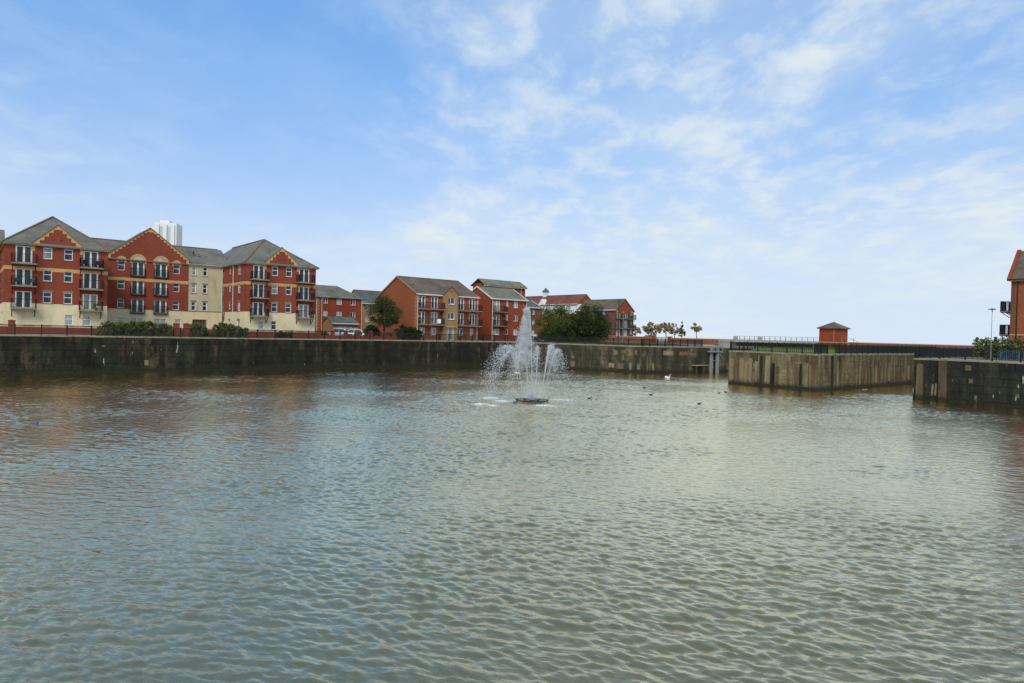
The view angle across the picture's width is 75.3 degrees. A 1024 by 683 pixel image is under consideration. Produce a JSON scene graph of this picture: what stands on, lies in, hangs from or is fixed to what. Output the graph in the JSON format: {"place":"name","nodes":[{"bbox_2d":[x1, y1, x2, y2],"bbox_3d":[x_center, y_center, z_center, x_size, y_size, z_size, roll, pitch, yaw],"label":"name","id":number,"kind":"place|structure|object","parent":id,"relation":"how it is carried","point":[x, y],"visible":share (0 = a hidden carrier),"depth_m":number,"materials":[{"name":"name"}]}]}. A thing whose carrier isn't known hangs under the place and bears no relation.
{"place":"outdoors","nodes":[
{"label":"outdoors","id":0,"kind":"place"},
{"bbox_2d":[8,319,15,332],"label":"brick pier","id":1,"kind":"structure","parent":0,"point":[11,321],"depth_m":74.74,"materials":[{"name":"red brick"}]},
{"bbox_2d":[154,220,181,245],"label":"tower block","id":2,"kind":"structure","parent":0,"point":[170,232],"depth_m":413.16,"materials":[{"name":"white concrete"}]},
{"bbox_2d":[95,333,317,338],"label":"grass","id":3,"kind":"structure","parent":0,"point":[187,336],"depth_m":90.60,"materials":[{"name":"green plant"}]},
{"bbox_2d":[0,366,1023,682],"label":"dock water","id":4,"kind":"structure","parent":0,"point":[346,526],"depth_m":19.82,"materials":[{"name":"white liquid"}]},
{"bbox_2d":[480,307,571,402],"bbox_3d":[1.353,1.088,57.523,8.578,8.371,8.986,1,1,0],"label":"floating fountain","id":5,"kind":"object","parent":4,"relation":"on","point":[524,350],"visible":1,"depth_m":57.03,"materials":[{"name":"liquid"}]},
{"bbox_2d":[506,342,642,372],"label":"dock wall","id":6,"kind":"structure","parent":4,"relation":"in","point":[610,358],"depth_m":109.03,"materials":[{"name":"stone"}]},
{"bbox_2d":[507,335,643,345],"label":"railing","id":7,"kind":"object","parent":6,"relation":"on","point":[599,338],"visible":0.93,"depth_m":110.61,"materials":[{"name":"black metal"}]},
{"bbox_2d":[708,340,722,372],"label":"sluice frame","id":8,"kind":"object","parent":4,"relation":"in","point":[711,351],"visible":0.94,"depth_m":112.31,"materials":[{"name":"grey metal"}]},
{"bbox_2d":[728,350,819,390],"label":"pier wall","id":9,"kind":"structure","parent":4,"relation":"in","point":[778,370],"depth_m":81.18,"materials":[{"name":"stone"}]},
{"bbox_2d":[730,341,818,353],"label":"railing","id":10,"kind":"object","parent":9,"relation":"on","point":[771,346],"visible":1,"depth_m":81.17,"materials":[{"name":"black metal"}]},
{"bbox_2d":[809,354,946,390],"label":"pier wall","id":11,"kind":"structure","parent":4,"relation":"in","point":[840,371],"depth_m":84.81,"materials":[{"name":"stone"}]},
{"bbox_2d":[814,344,935,353],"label":"railing","id":12,"kind":"object","parent":11,"relation":"on","point":[888,349],"visible":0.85,"depth_m":86.68,"materials":[{"name":"black metal"}]},
{"bbox_2d":[0,0,1023,344],"label":"sky","id":13,"kind":"structure","parent":0,"point":[774,169],"materials":[{"name":"blue"}]},
{"bbox_2d":[1,334,1023,361],"bbox_3d":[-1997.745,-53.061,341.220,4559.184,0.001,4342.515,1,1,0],"label":"quay ground","id":14,"kind":"structure","parent":0,"point":[596,344],"depth_m":88.28,"materials":[{"name":"grey concrete"}]},
{"bbox_2d":[0,216,319,337],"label":"apartment block","id":15,"kind":"structure","parent":14,"relation":"on","point":[151,274],"depth_m":95.76,"materials":[{"name":"red brick"}]},
{"bbox_2d":[15,245,31,262],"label":"door","id":16,"kind":"structure","parent":15,"relation":"in","point":[19,249],"depth_m":78.61,"materials":[{"name":"white glass"}]},
{"bbox_2d":[15,268,31,285],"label":"door","id":17,"kind":"structure","parent":15,"relation":"in","point":[22,273],"depth_m":78.66,"materials":[{"name":"white glass"}]},
{"bbox_2d":[15,291,31,307],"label":"door","id":18,"kind":"structure","parent":15,"relation":"in","point":[26,295],"depth_m":78.72,"materials":[{"name":"white glass"}]},
{"bbox_2d":[41,290,52,303],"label":"window","id":19,"kind":"structure","parent":15,"relation":"in","point":[47,296],"depth_m":80.18,"materials":[{"name":"white glass"}]},
{"bbox_2d":[42,246,52,259],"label":"window","id":20,"kind":"structure","parent":15,"relation":"in","point":[47,255],"depth_m":80.12,"materials":[{"name":"white glass"}]},
{"bbox_2d":[42,270,52,281],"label":"window","id":21,"kind":"structure","parent":15,"relation":"in","point":[47,274],"depth_m":80.16,"materials":[{"name":"white glass"}]},
{"bbox_2d":[62,291,72,304],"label":"window","id":22,"kind":"structure","parent":15,"relation":"in","point":[67,294],"depth_m":81.51,"materials":[{"name":"white glass"}]},
{"bbox_2d":[63,271,72,282],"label":"window","id":23,"kind":"structure","parent":15,"relation":"in","point":[67,275],"depth_m":81.46,"materials":[{"name":"white glass"}]},
{"bbox_2d":[63,248,73,261],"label":"window","id":24,"kind":"structure","parent":15,"relation":"in","point":[68,253],"depth_m":81.46,"materials":[{"name":"white glass"}]},
{"bbox_2d":[64,315,73,325],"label":"window","id":25,"kind":"structure","parent":15,"relation":"in","point":[68,318],"depth_m":81.64,"materials":[{"name":"white glass"}]},
{"bbox_2d":[83,315,90,325],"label":"window","id":26,"kind":"structure","parent":15,"relation":"in","point":[86,318],"depth_m":82.82,"materials":[{"name":"white glass"}]},
{"bbox_2d":[82,294,97,309],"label":"door","id":27,"kind":"structure","parent":15,"relation":"in","point":[86,297],"depth_m":82.94,"materials":[{"name":"white glass"}]},
{"bbox_2d":[83,251,97,267],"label":"door","id":28,"kind":"structure","parent":15,"relation":"in","point":[86,254],"depth_m":82.94,"materials":[{"name":"white glass"}]},
{"bbox_2d":[83,273,97,288],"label":"door","id":29,"kind":"structure","parent":15,"relation":"in","point":[87,276],"depth_m":82.94,"materials":[{"name":"white glass"}]},
{"bbox_2d":[117,280,123,288],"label":"window","id":30,"kind":"structure","parent":15,"relation":"in","point":[120,282],"depth_m":94.66,"materials":[{"name":"grey glass"}]},
{"bbox_2d":[117,298,124,308],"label":"window","id":31,"kind":"structure","parent":15,"relation":"in","point":[120,302],"depth_m":94.69,"materials":[{"name":"clear glass"}]},
{"bbox_2d":[118,261,124,269],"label":"window","id":32,"kind":"structure","parent":15,"relation":"in","point":[121,264],"depth_m":94.66,"materials":[{"name":"clear glass"}]},
{"bbox_2d":[131,281,143,293],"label":"door","id":33,"kind":"structure","parent":15,"relation":"in","point":[135,284],"depth_m":96.08,"materials":[{"name":"white glass"}]},
{"bbox_2d":[131,299,143,312],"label":"door","id":34,"kind":"structure","parent":15,"relation":"in","point":[140,309],"depth_m":96.03,"materials":[{"name":"white glass"}]},
{"bbox_2d":[132,262,143,275],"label":"door","id":35,"kind":"structure","parent":15,"relation":"in","point":[137,272],"depth_m":95.89,"materials":[{"name":"white glass"}]},
{"bbox_2d":[154,319,165,324],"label":"window","id":36,"kind":"structure","parent":15,"relation":"in","point":[157,321],"depth_m":97.92,"materials":[{"name":"clear glass"}]},
{"bbox_2d":[154,282,166,295],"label":"door","id":37,"kind":"structure","parent":15,"relation":"in","point":[158,285],"depth_m":97.85,"materials":[{"name":"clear glass"}]},
{"bbox_2d":[154,300,166,312],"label":"door","id":38,"kind":"structure","parent":15,"relation":"in","point":[159,303],"depth_m":97.92,"materials":[{"name":"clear glass"}]},
{"bbox_2d":[155,264,166,277],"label":"door","id":39,"kind":"structure","parent":15,"relation":"in","point":[159,268],"depth_m":97.78,"materials":[{"name":"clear glass"}]},
{"bbox_2d":[173,283,178,291],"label":"window","id":40,"kind":"structure","parent":15,"relation":"in","point":[175,285],"depth_m":99.20,"materials":[{"name":"clear glass"}]},
{"bbox_2d":[173,301,178,310],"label":"window","id":41,"kind":"structure","parent":15,"relation":"in","point":[175,303],"depth_m":99.26,"materials":[{"name":"clear glass"}]},
{"bbox_2d":[173,265,179,273],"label":"window","id":42,"kind":"structure","parent":15,"relation":"in","point":[176,268],"depth_m":99.20,"materials":[{"name":"clear glass"}]},
{"bbox_2d":[191,283,196,293],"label":"window","id":43,"kind":"structure","parent":15,"relation":"in","point":[193,291],"depth_m":100.76,"materials":[{"name":"white glass"}]},
{"bbox_2d":[202,301,207,311],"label":"window","id":44,"kind":"structure","parent":15,"relation":"in","point":[204,306],"depth_m":101.80,"materials":[{"name":"white glass"}]},
{"bbox_2d":[252,302,263,315],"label":"door","id":45,"kind":"structure","parent":15,"relation":"in","point":[255,304],"depth_m":96.10,"materials":[{"name":"clear glass"}]},
{"bbox_2d":[253,265,263,278],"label":"door","id":46,"kind":"structure","parent":15,"relation":"in","point":[256,268],"depth_m":95.96,"materials":[{"name":"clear glass"}]},
{"bbox_2d":[253,284,263,297],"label":"door","id":47,"kind":"structure","parent":15,"relation":"in","point":[259,287],"depth_m":96.05,"materials":[{"name":"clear glass"}]},
{"bbox_2d":[270,301,277,312],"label":"window","id":48,"kind":"structure","parent":15,"relation":"in","point":[273,304],"depth_m":97.53,"materials":[{"name":"white glass"}]},
{"bbox_2d":[271,265,278,276],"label":"window","id":49,"kind":"structure","parent":15,"relation":"in","point":[274,268],"depth_m":97.49,"materials":[{"name":"white glass"}]},
{"bbox_2d":[272,285,277,294],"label":"window","id":50,"kind":"structure","parent":15,"relation":"in","point":[274,287],"depth_m":97.54,"materials":[{"name":"white glass"}]},
{"bbox_2d":[285,302,291,312],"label":"window","id":51,"kind":"structure","parent":15,"relation":"in","point":[287,304],"depth_m":98.86,"materials":[{"name":"white glass"}]},
{"bbox_2d":[285,266,292,277],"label":"window","id":52,"kind":"structure","parent":15,"relation":"in","point":[288,269],"depth_m":98.86,"materials":[{"name":"white glass"}]},
{"bbox_2d":[298,287,308,299],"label":"door","id":53,"kind":"structure","parent":15,"relation":"in","point":[301,289],"depth_m":100.32,"materials":[{"name":"white glass"}]},
{"bbox_2d":[298,304,308,317],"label":"door","id":54,"kind":"structure","parent":15,"relation":"in","point":[300,307],"depth_m":100.34,"materials":[{"name":"white glass"}]},
{"bbox_2d":[299,269,308,281],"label":"door","id":55,"kind":"structure","parent":15,"relation":"in","point":[305,272],"depth_m":100.31,"materials":[{"name":"white glass"}]},
{"bbox_2d":[173,323,179,336],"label":"brick pier","id":56,"kind":"structure","parent":14,"relation":"on","point":[176,331],"depth_m":85.95,"materials":[{"name":"red brick"}]},
{"bbox_2d":[183,323,189,336],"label":"brick pier","id":57,"kind":"structure","parent":14,"relation":"on","point":[186,331],"depth_m":86.71,"materials":[{"name":"red brick"}]},
{"bbox_2d":[0,334,505,373],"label":"dock wall","id":58,"kind":"structure","parent":14,"relation":"attached to","point":[21,354],"depth_m":86.98,"materials":[{"name":"stone"}]},
{"bbox_2d":[0,324,505,341],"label":"railing","id":59,"kind":"object","parent":58,"relation":"on","point":[154,332],"visible":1,"depth_m":89.60,"materials":[{"name":"black metal"}]},
{"bbox_2d":[328,328,344,335],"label":"parked car","id":60,"kind":"object","parent":14,"relation":"on","point":[337,330],"visible":0.21,"depth_m":110.82,"materials":[{"name":"white paint"}]},
{"bbox_2d":[315,285,363,335],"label":"brick house","id":61,"kind":"structure","parent":14,"relation":"on","point":[334,301],"depth_m":131.46,"materials":[{"name":"red brick"}]},
{"bbox_2d":[322,316,359,330],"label":"garage","id":62,"kind":"structure","parent":14,"relation":"on","point":[344,322],"depth_m":127.94,"materials":[{"name":"beige brick"}]},
{"bbox_2d":[317,330,396,339],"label":"garden wall","id":63,"kind":"structure","parent":14,"relation":"on","point":[345,331],"depth_m":102.56,"materials":[{"name":"red brick"}]},
{"bbox_2d":[351,289,380,335],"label":"ochre house","id":64,"kind":"structure","parent":14,"relation":"on","point":[367,296],"depth_m":150.47,"materials":[{"name":"beige brick"}]},
{"bbox_2d":[363,324,380,335],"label":"shrub","id":65,"kind":"object","parent":14,"relation":"on","point":[373,327],"visible":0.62,"depth_m":108.26,"materials":[{"name":"green plant"}]},
{"bbox_2d":[365,294,403,330],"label":"turning tree","id":66,"kind":"object","parent":14,"relation":"on","point":[387,307],"visible":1,"depth_m":109.83,"materials":[{"name":"green plant"}]},
{"bbox_2d":[394,324,422,338],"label":"shrub","id":67,"kind":"object","parent":14,"relation":"on","point":[402,327],"visible":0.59,"depth_m":108.46,"materials":[{"name":"green plant"}]},
{"bbox_2d":[377,276,482,339],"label":"gabled flats","id":68,"kind":"structure","parent":14,"relation":"on","point":[452,307],"depth_m":117.83,"materials":[{"name":"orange brick"}]},
{"bbox_2d":[431,312,436,323],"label":"door","id":69,"kind":"structure","parent":68,"relation":"in","point":[433,314],"depth_m":115.96,"materials":[{"name":"white glass"}]},
{"bbox_2d":[431,297,437,308],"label":"door","id":70,"kind":"structure","parent":68,"relation":"in","point":[433,299],"depth_m":115.92,"materials":[{"name":"white glass"}]},
{"bbox_2d":[447,328,453,339],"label":"door","id":71,"kind":"structure","parent":68,"relation":"in","point":[449,330],"depth_m":117.74,"materials":[{"name":"white glass"}]},
{"bbox_2d":[458,298,463,309],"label":"door","id":72,"kind":"structure","parent":68,"relation":"in","point":[460,301],"depth_m":119.60,"materials":[{"name":"white glass"}]},
{"bbox_2d":[458,313,463,324],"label":"door","id":73,"kind":"structure","parent":68,"relation":"in","point":[461,316],"depth_m":119.55,"materials":[{"name":"white glass"}]},
{"bbox_2d":[469,299,474,309],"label":"door","id":74,"kind":"structure","parent":68,"relation":"in","point":[471,301],"depth_m":121.10,"materials":[{"name":"white glass"}]},
{"bbox_2d":[470,278,528,340],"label":"tower flats","id":75,"kind":"structure","parent":14,"relation":"on","point":[502,302],"depth_m":131.42,"materials":[{"name":"red brick"}]},
{"bbox_2d":[525,288,590,330],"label":"flats","id":76,"kind":"structure","parent":14,"relation":"on","point":[575,301],"depth_m":227.04,"materials":[{"name":"red brick"}]},
{"bbox_2d":[576,299,635,335],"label":"balcony flats","id":77,"kind":"structure","parent":14,"relation":"on","point":[627,318],"depth_m":185.31,"materials":[{"name":"brown brick"}]},
{"bbox_2d":[642,322,661,334],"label":"autumn tree","id":78,"kind":"object","parent":14,"relation":"on","point":[648,330],"visible":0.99,"depth_m":198.73,"materials":[{"name":"brown plant"}]},
{"bbox_2d":[654,322,676,337],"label":"autumn tree","id":79,"kind":"object","parent":14,"relation":"on","point":[665,326],"visible":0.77,"depth_m":199.45,"materials":[{"name":"brown plant"}]},
{"bbox_2d":[668,326,683,337],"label":"autumn tree","id":80,"kind":"object","parent":14,"relation":"on","point":[677,330],"visible":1,"depth_m":189.61,"materials":[{"name":"brown plant"}]},
{"bbox_2d":[642,346,745,372],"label":"dock wall","id":81,"kind":"structure","parent":14,"relation":"attached to","point":[662,359],"depth_m":109.09,"materials":[{"name":"stone"}]},
{"bbox_2d":[641,338,702,346],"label":"railing","id":82,"kind":"object","parent":81,"relation":"on","point":[664,342],"visible":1,"depth_m":107.61,"materials":[{"name":"black metal"}]},
{"bbox_2d":[667,336,721,344],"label":"flood wall","id":83,"kind":"structure","parent":14,"relation":"on","point":[706,341],"depth_m":154.77,"materials":[{"name":"brick"}]},
{"bbox_2d":[690,322,701,337],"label":"autumn tree","id":84,"kind":"object","parent":14,"relation":"on","point":[695,328],"visible":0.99,"depth_m":189.01,"materials":[{"name":"brown plant"}]},
{"bbox_2d":[719,336,817,346],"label":"lock bridge","id":85,"kind":"structure","parent":14,"relation":"on","point":[735,339],"depth_m":141.13,"materials":[{"name":"metal"}]},
{"bbox_2d":[753,348,866,353],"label":"grass bank","id":86,"kind":"structure","parent":14,"relation":"on","point":[790,350],"depth_m":83.17,"materials":[{"name":"green plant"}]},
{"bbox_2d":[817,322,857,347],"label":"brick hut","id":87,"kind":"object","parent":14,"relation":"on","point":[835,333],"visible":0.81,"depth_m":129.01,"materials":[{"name":"red brick"}]},
{"bbox_2d":[913,358,1023,407],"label":"dock wall","id":88,"kind":"structure","parent":14,"relation":"attached to","point":[999,383],"depth_m":66.28,"materials":[{"name":"stone"}]},
{"bbox_2d":[914,347,1023,361],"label":"railing","id":89,"kind":"object","parent":88,"relation":"on","point":[939,351],"visible":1,"depth_m":66.64,"materials":[{"name":"black metal"}]},
{"bbox_2d":[971,336,1023,359],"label":"hedge","id":90,"kind":"object","parent":14,"relation":"on","point":[997,344],"visible":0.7,"depth_m":72.20,"materials":[{"name":"green plant"}]},
{"bbox_2d":[999,250,1023,359],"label":"flats","id":91,"kind":"structure","parent":14,"relation":"on","point":[1014,306],"depth_m":73.84,"materials":[{"name":"orange brick"}]},
{"bbox_2d":[1000,351,1023,360],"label":"railing","id":92,"kind":"object","parent":14,"relation":"on","point":[1010,354],"visible":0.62,"depth_m":68.06,"materials":[{"name":"black metal"}]},
{"bbox_2d":[527,300,542,333],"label":"brick house","id":93,"kind":"structure","parent":0,"point":[534,307],"depth_m":164.21,"materials":[{"name":"red brick"}]},
{"bbox_2d":[517,341,689,345],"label":"grass","id":94,"kind":"structure","parent":0,"point":[622,343],"depth_m":124.80,"materials":[{"name":"green plant"}]},
{"bbox_2d":[601,335,655,342],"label":"flood wall","id":95,"kind":"structure","parent":0,"point":[637,337],"depth_m":168.76,"materials":[{"name":"brick"}]},
{"bbox_2d":[506,337,945,344],"bbox_3d":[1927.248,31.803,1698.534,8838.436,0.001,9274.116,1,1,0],"label":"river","id":96,"kind":"structure","parent":0,"point":[762,340],"depth_m":3643.38,"materials":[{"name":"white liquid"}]},
{"bbox_2d":[760,347,861,349],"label":"grass","id":97,"kind":"structure","parent":0,"point":[829,348],"depth_m":85.79,"materials":[{"name":"green plant"}]},
{"bbox_2d":[848,342,1002,349],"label":"flood wall","id":98,"kind":"structure","parent":0,"point":[901,344],"depth_m":118.55,"materials":[{"name":"brick"}]},
{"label":"dock wall","id":99,"kind":"structure","parent":0,"visible":0},
{"bbox_2d":[916,347,1001,357],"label":"railing","id":100,"kind":"object","parent":99,"relation":"on","point":[918,353],"visible":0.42,"depth_m":75.28,"materials":[{"name":"black metal"}]},
{"label":"garden lawn","id":101,"kind":"structure","parent":0,"visible":0},
{"bbox_2d":[96,320,172,335],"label":"hedge","id":102,"kind":"object","parent":101,"relation":"on","point":[127,332],"visible":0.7,"depth_m":82.89,"materials":[{"name":"green plant"}]},
{"bbox_2d":[189,323,209,336],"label":"hedge","id":103,"kind":"object","parent":101,"relation":"on","point":[199,326],"visible":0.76,"depth_m":87.61,"materials":[{"name":"green plant"}]},
{"bbox_2d":[210,322,248,337],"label":"hedge","id":104,"kind":"object","parent":101,"relation":"on","point":[222,325],"visible":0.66,"depth_m":90.11,"materials":[{"name":"green plant"}]},
{"bbox_2d":[276,331,291,337],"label":"shrub","id":105,"kind":"object","parent":101,"relation":"on","point":[281,333],"visible":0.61,"depth_m":95.13,"materials":[{"name":"green plant"}]},
{"label":"quay lawn","id":106,"kind":"structure","parent":0,"visible":0},
{"bbox_2d":[532,303,578,341],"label":"leafy tree","id":107,"kind":"object","parent":106,"relation":"on","point":[557,324],"visible":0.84,"depth_m":130.11,"materials":[{"name":"green plant"}]},
{"bbox_2d":[547,331,602,341],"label":"shrub","id":108,"kind":"object","parent":106,"relation":"on","point":[563,334],"visible":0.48,"depth_m":129.31,"materials":[{"name":"green plant"}]},
{"bbox_2d":[568,303,614,342],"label":"leafy tree","id":109,"kind":"object","parent":106,"relation":"on","point":[601,322],"visible":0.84,"depth_m":130.56,"materials":[{"name":"green plant"}]},
{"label":"pier wall","id":110,"kind":"structure","parent":0,"visible":0},
{"bbox_2d":[731,341,839,350],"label":"railing","id":111,"kind":"object","parent":110,"relation":"on","point":[790,345],"visible":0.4,"depth_m":92.92,"materials":[{"name":"black metal"}]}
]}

